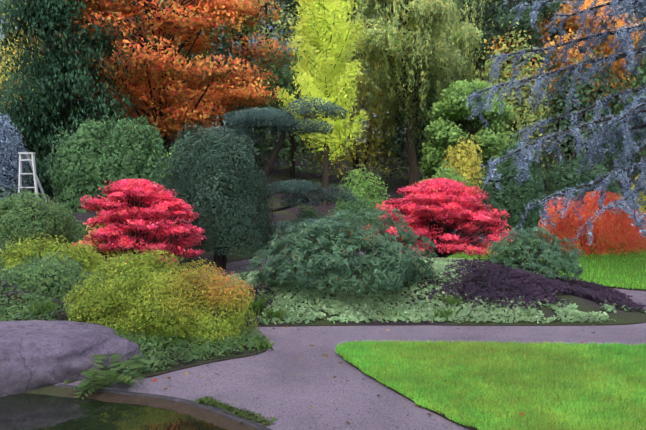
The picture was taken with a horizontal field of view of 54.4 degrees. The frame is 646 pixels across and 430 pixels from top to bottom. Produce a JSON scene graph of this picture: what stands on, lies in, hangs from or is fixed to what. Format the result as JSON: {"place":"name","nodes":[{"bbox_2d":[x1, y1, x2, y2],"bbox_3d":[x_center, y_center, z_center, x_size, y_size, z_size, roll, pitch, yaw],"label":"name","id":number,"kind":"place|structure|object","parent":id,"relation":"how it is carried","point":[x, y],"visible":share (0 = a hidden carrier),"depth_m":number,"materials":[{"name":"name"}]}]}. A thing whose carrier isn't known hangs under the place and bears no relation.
{"place":"outdoors","nodes":[
{"label":"outdoors","id":0,"kind":"place"},
{"bbox_2d":[0,393,227,429],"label":"pond water","id":1,"kind":"structure","parent":0,"point":[26,411],"depth_m":4.80,"materials":[{"name":"liquid"}]},
{"bbox_2d":[0,0,645,142],"label":"sky","id":2,"kind":"structure","parent":0,"point":[270,27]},
{"bbox_2d":[1,139,645,429],"bbox_3d":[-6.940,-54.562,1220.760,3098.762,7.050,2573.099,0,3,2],"label":"ground","id":3,"kind":"structure","parent":0,"point":[218,420],"depth_m":5.14,"materials":[{"name":"soil"}]},
{"bbox_2d":[0,110,34,199],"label":"blue spruce shrub","id":4,"kind":"object","parent":3,"relation":"on","point":[9,169],"visible":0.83,"depth_m":16.87,"materials":[{"name":"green plant"}]},
{"bbox_2d":[0,1,37,117],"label":"tree","id":5,"kind":"object","parent":3,"relation":"on","point":[6,43],"visible":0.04,"depth_m":62.85,"materials":[{"name":"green plant"}]},
{"bbox_2d":[0,5,52,155],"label":"tree","id":6,"kind":"object","parent":3,"relation":"on","point":[14,52],"visible":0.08,"depth_m":31.17,"materials":[{"name":"yellow plant"}]},
{"bbox_2d":[18,152,48,204],"bbox_3d":[-6.325,-0.537,13.840,0.533,1.647,1.544,0,3,-11],"label":"stepladder","id":7,"kind":"object","parent":3,"relation":"on","point":[33,167],"visible":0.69,"depth_m":13.43,"materials":[{"name":"paint"}]},
{"bbox_2d":[0,0,139,145],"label":"olive tree","id":8,"kind":"object","parent":3,"relation":"on","point":[29,46],"depth_m":40.57,"materials":[{"name":"green plant"}]},
{"bbox_2d":[0,320,150,396],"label":"boulder","id":9,"kind":"object","parent":3,"relation":"on","point":[35,354],"visible":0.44,"depth_m":5.59,"materials":[{"name":"grey stone"}]},
{"bbox_2d":[0,0,154,198],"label":"tree","id":10,"kind":"object","parent":3,"relation":"on","point":[53,65],"visible":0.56,"depth_m":20.01,"materials":[{"name":"green plant"}]},
{"bbox_2d":[80,198,134,276],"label":"shrub","id":11,"kind":"object","parent":3,"relation":"on","point":[107,253],"visible":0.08,"depth_m":10.64,"materials":[{"name":"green plant"}]},
{"bbox_2d":[87,0,168,82],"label":"tree","id":12,"kind":"object","parent":3,"relation":"on","point":[135,20],"depth_m":56.53,"materials":[{"name":"green plant"}]},
{"bbox_2d":[91,115,170,210],"bbox_3d":[-5.106,-1.257,17.016,2.066,2.923,2.087,0,3,2],"label":"shrub under maple","id":13,"kind":"object","parent":3,"relation":"on","point":[135,152],"visible":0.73,"depth_m":16.43,"materials":[{"name":"green plant"}]},
{"bbox_2d":[71,175,206,265],"bbox_3d":[-3.332,0.335,10.993,2.574,2.013,2.408,0,3,2],"label":"japanese maple","id":14,"kind":"object","parent":3,"relation":"on","point":[144,218],"visible":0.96,"depth_m":10.62,"materials":[{"name":"red plant"}]},
{"bbox_2d":[11,0,295,159],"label":"orange maple","id":15,"kind":"object","parent":3,"relation":"on","point":[159,62],"visible":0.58,"depth_m":23.36,"materials":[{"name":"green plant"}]},
{"bbox_2d":[62,247,259,346],"bbox_3d":[-1.851,1.030,7.203,2.304,1.281,1.609,0,3,2],"label":"mound shrub","id":16,"kind":"object","parent":3,"relation":"on","point":[146,295],"visible":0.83,"depth_m":6.78,"materials":[{"name":"yellow plant"}]},
{"bbox_2d":[104,0,225,81],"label":"olive tree","id":17,"kind":"object","parent":3,"relation":"on","point":[140,17],"visible":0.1,"depth_m":40.84,"materials":[{"name":"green plant"}]},
{"bbox_2d":[118,24,211,147],"bbox_3d":[-8.154,-6.128,31.656,5.039,7.931,4.777,0,3,2],"label":"understory","id":18,"kind":"object","parent":3,"relation":"on","point":[169,74],"depth_m":31.57,"materials":[{"name":"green plant"}]},
{"bbox_2d":[121,0,219,129],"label":"tree","id":19,"kind":"object","parent":3,"relation":"on","point":[182,53],"depth_m":52.76,"materials":[{"name":"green plant"}]},
{"bbox_2d":[158,140,214,215],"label":"shrub under maple","id":20,"kind":"object","parent":3,"relation":"on","point":[172,164],"visible":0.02,"depth_m":16.55,"materials":[{"name":"green plant"}]},
{"bbox_2d":[152,123,275,270],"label":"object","id":21,"kind":"object","parent":3,"relation":"on","point":[219,171],"visible":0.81,"depth_m":12.18,"materials":[{"name":"green plant"}]},
{"bbox_2d":[171,23,271,168],"bbox_3d":[-5.175,-5.874,31.573,5.589,7.579,4.670,0,3,2],"label":"tree","id":22,"kind":"object","parent":3,"relation":"on","point":[221,122],"visible":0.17,"depth_m":31.02,"materials":[{"name":"green plant"}]},
{"bbox_2d":[160,0,319,165],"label":"olive tree","id":23,"kind":"object","parent":3,"relation":"on","point":[245,30],"visible":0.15,"depth_m":33.98,"materials":[{"name":"green plant"}]},
{"bbox_2d":[231,1,302,134],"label":"tree","id":24,"kind":"object","parent":3,"relation":"on","point":[257,34],"visible":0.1,"depth_m":63.40,"materials":[{"name":"green plant"}]},
{"bbox_2d":[26,287,533,400],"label":"ferns","id":25,"kind":"object","parent":3,"relation":"on","point":[257,306],"visible":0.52,"depth_m":6.49,"materials":[{"name":"green plant"}]},
{"bbox_2d":[208,96,357,255],"bbox_3d":[-0.978,-0.793,14.618,3.662,3.764,2.530,0,3,2],"label":"cloud pine","id":26,"kind":"object","parent":3,"relation":"on","point":[269,118],"visible":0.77,"depth_m":14.53,"materials":[{"name":"green plant"}]},
{"bbox_2d":[238,29,342,177],"bbox_3d":[-1.708,-5.472,31.164,5.111,7.380,4.761,1,3,22],"label":"tree","id":27,"kind":"object","parent":3,"relation":"on","point":[293,141],"visible":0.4,"depth_m":30.71,"materials":[{"name":"green plant"}]},
{"bbox_2d":[280,206,330,249],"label":"green shrub","id":28,"kind":"object","parent":3,"relation":"on","point":[309,212],"visible":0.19,"depth_m":15.37,"materials":[{"name":"green plant"}]},
{"bbox_2d":[0,135,623,379],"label":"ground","id":29,"kind":"structure","parent":3,"relation":"on","point":[393,184],"depth_m":20.95,"materials":[{"name":"soil"}]},
{"bbox_2d":[0,186,78,244],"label":"hedge shrub","id":30,"kind":"object","parent":29,"relation":"on","point":[45,218],"visible":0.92,"depth_m":11.21,"materials":[{"name":"green plant"}]},
{"bbox_2d":[0,251,108,306],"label":"shrub","id":31,"kind":"object","parent":29,"relation":"on","point":[54,277],"visible":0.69,"depth_m":7.87,"materials":[{"name":"green plant"}]},
{"bbox_2d":[0,229,109,279],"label":"shrub","id":32,"kind":"object","parent":29,"relation":"on","point":[15,254],"visible":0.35,"depth_m":9.05,"materials":[{"name":"yellow plant"}]},
{"bbox_2d":[47,114,119,212],"bbox_3d":[-6.375,-1.259,17.041,2.039,2.929,2.095,0,3,2],"label":"shrub under maple","id":33,"kind":"object","parent":29,"relation":"on","point":[76,160],"visible":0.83,"depth_m":16.41,"materials":[{"name":"green plant"}]},
{"bbox_2d":[0,220,265,373],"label":"ground cover","id":34,"kind":"object","parent":29,"relation":"on","point":[37,297],"visible":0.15,"depth_m":6.66,"materials":[{"name":"green plant"}]},
{"bbox_2d":[270,0,371,205],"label":"tree","id":35,"kind":"object","parent":29,"relation":"on","point":[326,44],"visible":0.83,"depth_m":21.30,"materials":[{"name":"yellow plant"}]},
{"bbox_2d":[328,193,378,242],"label":"hedge shrub","id":36,"kind":"object","parent":29,"relation":"on","point":[354,207],"visible":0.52,"depth_m":16.00,"materials":[{"name":"green plant"}]},
{"bbox_2d":[470,132,556,238],"bbox_3d":[5.362,-0.716,17.673,2.583,3.272,2.094,0,3,2],"label":"dark shrub","id":37,"kind":"object","parent":29,"relation":"on","point":[515,197],"visible":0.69,"depth_m":17.19,"materials":[{"name":"green plant"}]},
{"bbox_2d":[542,153,624,232],"bbox_3d":[7.318,-0.469,17.556,2.641,2.600,2.302,0,3,2],"label":"dark shrub","id":38,"kind":"object","parent":29,"relation":"on","point":[573,178],"visible":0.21,"depth_m":17.48,"materials":[{"name":"green plant"}]},
{"bbox_2d":[253,0,389,154],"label":"olive tree","id":39,"kind":"object","parent":3,"relation":"on","point":[289,2],"visible":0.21,"depth_m":42.73,"materials":[{"name":"green plant"}]},
{"bbox_2d":[279,9,386,139],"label":"tree","id":40,"kind":"object","parent":3,"relation":"on","point":[360,85],"depth_m":60.79,"materials":[{"name":"green plant"}]},
{"bbox_2d":[296,57,407,179],"bbox_3d":[1.550,-5.105,30.509,5.947,7.412,5.254,0,3,2],"label":"understory","id":41,"kind":"object","parent":3,"relation":"on","point":[367,149],"visible":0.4,"depth_m":29.86,"materials":[{"name":"green plant"}]},
{"bbox_2d":[334,163,390,225],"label":"bush","id":42,"kind":"object","parent":3,"relation":"on","point":[363,185],"visible":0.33,"depth_m":17.15,"materials":[{"name":"green plant"}]},
{"bbox_2d":[351,1,454,120],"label":"tree","id":43,"kind":"object","parent":3,"relation":"on","point":[368,96],"depth_m":50.70,"materials":[{"name":"green plant"}]},
{"bbox_2d":[333,0,486,195],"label":"willow","id":44,"kind":"object","parent":3,"relation":"on","point":[426,55],"visible":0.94,"depth_m":25.80,"materials":[{"name":"green plant"}]},
{"bbox_2d":[207,269,645,326],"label":"plants","id":45,"kind":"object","parent":3,"relation":"on","point":[622,317],"depth_m":8.03,"materials":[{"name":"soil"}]},
{"bbox_2d":[236,206,439,293],"bbox_3d":[0.224,0.446,9.141,3.001,1.212,2.096,0,3,2],"label":"bush","id":46,"kind":"object","parent":45,"relation":"on","point":[323,258],"visible":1,"depth_m":8.67,"materials":[{"name":"green plant"}]},
{"bbox_2d":[194,257,645,324],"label":"garden bed","id":47,"kind":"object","parent":45,"relation":"on","point":[458,269],"depth_m":8.63,"materials":[{"name":"green plant"}]},
{"bbox_2d":[363,175,516,257],"bbox_3d":[2.148,0.199,12.047,2.954,1.951,3.076,0,3,2],"label":"japanese maple","id":48,"kind":"object","parent":45,"relation":"on","point":[438,205],"visible":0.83,"depth_m":11.51,"materials":[{"name":"red plant"}]},
{"bbox_2d":[484,225,585,279],"bbox_3d":[3.431,0.598,10.167,1.466,0.928,1.414,-2,3,-34],"label":"bush","id":49,"kind":"object","parent":45,"relation":"on","point":[537,254],"visible":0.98,"depth_m":9.90,"materials":[{"name":"green plant"}]},
{"bbox_2d":[373,67,483,185],"bbox_3d":[5.301,-4.619,30.521,5.868,6.538,4.683,0,3,2],"label":"understory","id":50,"kind":"object","parent":3,"relation":"on","point":[403,144],"visible":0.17,"depth_m":29.59,"materials":[{"name":"green plant"}]},
{"bbox_2d":[355,0,503,164],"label":"olive tree","id":51,"kind":"object","parent":3,"relation":"on","point":[453,59],"visible":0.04,"depth_m":38.23,"materials":[{"name":"green plant"}]},
{"bbox_2d":[418,160,471,225],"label":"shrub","id":52,"kind":"object","parent":3,"relation":"on","point":[449,175],"visible":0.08,"depth_m":18.43,"materials":[{"name":"green plant"}]},
{"bbox_2d":[438,135,484,203],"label":"yellow shrub","id":53,"kind":"object","parent":3,"relation":"on","point":[464,163],"visible":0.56,"depth_m":20.39,"materials":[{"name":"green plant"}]},
{"bbox_2d":[417,79,518,192],"bbox_3d":[5.439,-2.687,23.670,3.740,4.916,3.575,0,3,2],"label":"tree","id":54,"kind":"object","parent":3,"relation":"on","point":[448,114],"visible":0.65,"depth_m":23.05,"materials":[{"name":"green plant"}]},
{"bbox_2d":[427,0,540,121],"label":"tree","id":55,"kind":"object","parent":3,"relation":"on","point":[490,33],"visible":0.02,"depth_m":57.72,"materials":[{"name":"green plant"}]},
{"bbox_2d":[451,17,558,186],"bbox_3d":[8.679,-5.097,29.574,5.930,7.806,5.036,0,3,2],"label":"tree","id":56,"kind":"object","parent":3,"relation":"on","point":[516,123],"visible":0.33,"depth_m":28.77,"materials":[{"name":"green plant"}]},
{"bbox_2d":[474,0,556,103],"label":"tree","id":57,"kind":"object","parent":3,"relation":"on","point":[505,21],"depth_m":65.28,"materials":[{"name":"green plant"}]},
{"bbox_2d":[452,0,586,177],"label":"olive tree","id":58,"kind":"object","parent":3,"relation":"on","point":[524,22],"visible":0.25,"depth_m":31.16,"materials":[{"name":"green plant"}]},
{"bbox_2d":[484,0,645,170],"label":"orange tree","id":59,"kind":"object","parent":3,"relation":"on","point":[573,18],"visible":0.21,"depth_m":30.18,"materials":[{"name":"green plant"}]},
{"bbox_2d":[529,46,643,183],"bbox_3d":[12.286,-4.621,29.365,5.672,6.987,4.312,0,3,2],"label":"tree","id":60,"kind":"object","parent":3,"relation":"on","point":[562,104],"visible":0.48,"depth_m":28.62,"materials":[{"name":"green plant"}]},
{"bbox_2d":[547,0,645,173],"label":"olive tree","id":61,"kind":"object","parent":3,"relation":"on","point":[642,19],"depth_m":36.79,"materials":[{"name":"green plant"}]},
{"bbox_2d":[602,19,645,183],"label":"tree","id":62,"kind":"object","parent":3,"relation":"on","point":[639,82],"visible":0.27,"depth_m":28.35,"materials":[{"name":"green plant"}]},
{"bbox_2d":[629,174,645,213],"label":"shrub","id":63,"kind":"object","parent":3,"relation":"on","point":[642,208],"visible":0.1,"depth_m":18.35,"materials":[{"name":"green plant"}]},
{"bbox_2d":[55,233,645,429],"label":"path paving","id":64,"kind":"structure","parent":0,"point":[248,385],"depth_m":5.66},
{"bbox_2d":[57,384,271,429],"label":"pond kerb","id":65,"kind":"structure","parent":64,"relation":"on","point":[227,415],"depth_m":5.02,"materials":[{"name":"stone"}]},
{"bbox_2d":[64,379,276,425],"bbox_3d":[-0.791,1.494,4.607,3.399,0.051,0.603,2,3,40],"label":"kerb moss","id":66,"kind":"object","parent":64,"relation":"on","point":[213,402],"visible":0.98,"depth_m":4.76,"materials":[{"name":"green plant"}]},
{"bbox_2d":[136,291,645,429],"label":"fallen leaves","id":67,"kind":"object","parent":64,"relation":"on","point":[416,405],"visible":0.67,"depth_m":5.59,"materials":[{"name":"brown plant"}]},
{"bbox_2d":[335,338,645,429],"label":"lawn","id":68,"kind":"structure","parent":0,"point":[628,356],"depth_m":5.44,"materials":[{"name":"green plant"}]},
{"bbox_2d":[446,235,645,290],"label":"lawn","id":69,"kind":"structure","parent":0,"point":[641,254],"depth_m":11.93,"materials":[{"name":"green plant"}]},
{"bbox_2d":[460,0,645,244],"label":"blue atlas cedar","id":70,"kind":"object","parent":69,"relation":"on","point":[632,196],"visible":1,"depth_m":12.61,"materials":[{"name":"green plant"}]},
{"bbox_2d":[536,189,645,255],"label":"shrub","id":71,"kind":"object","parent":69,"relation":"on","point":[609,223],"visible":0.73,"depth_m":13.09,"materials":[{"name":"red plant"}]}
]}

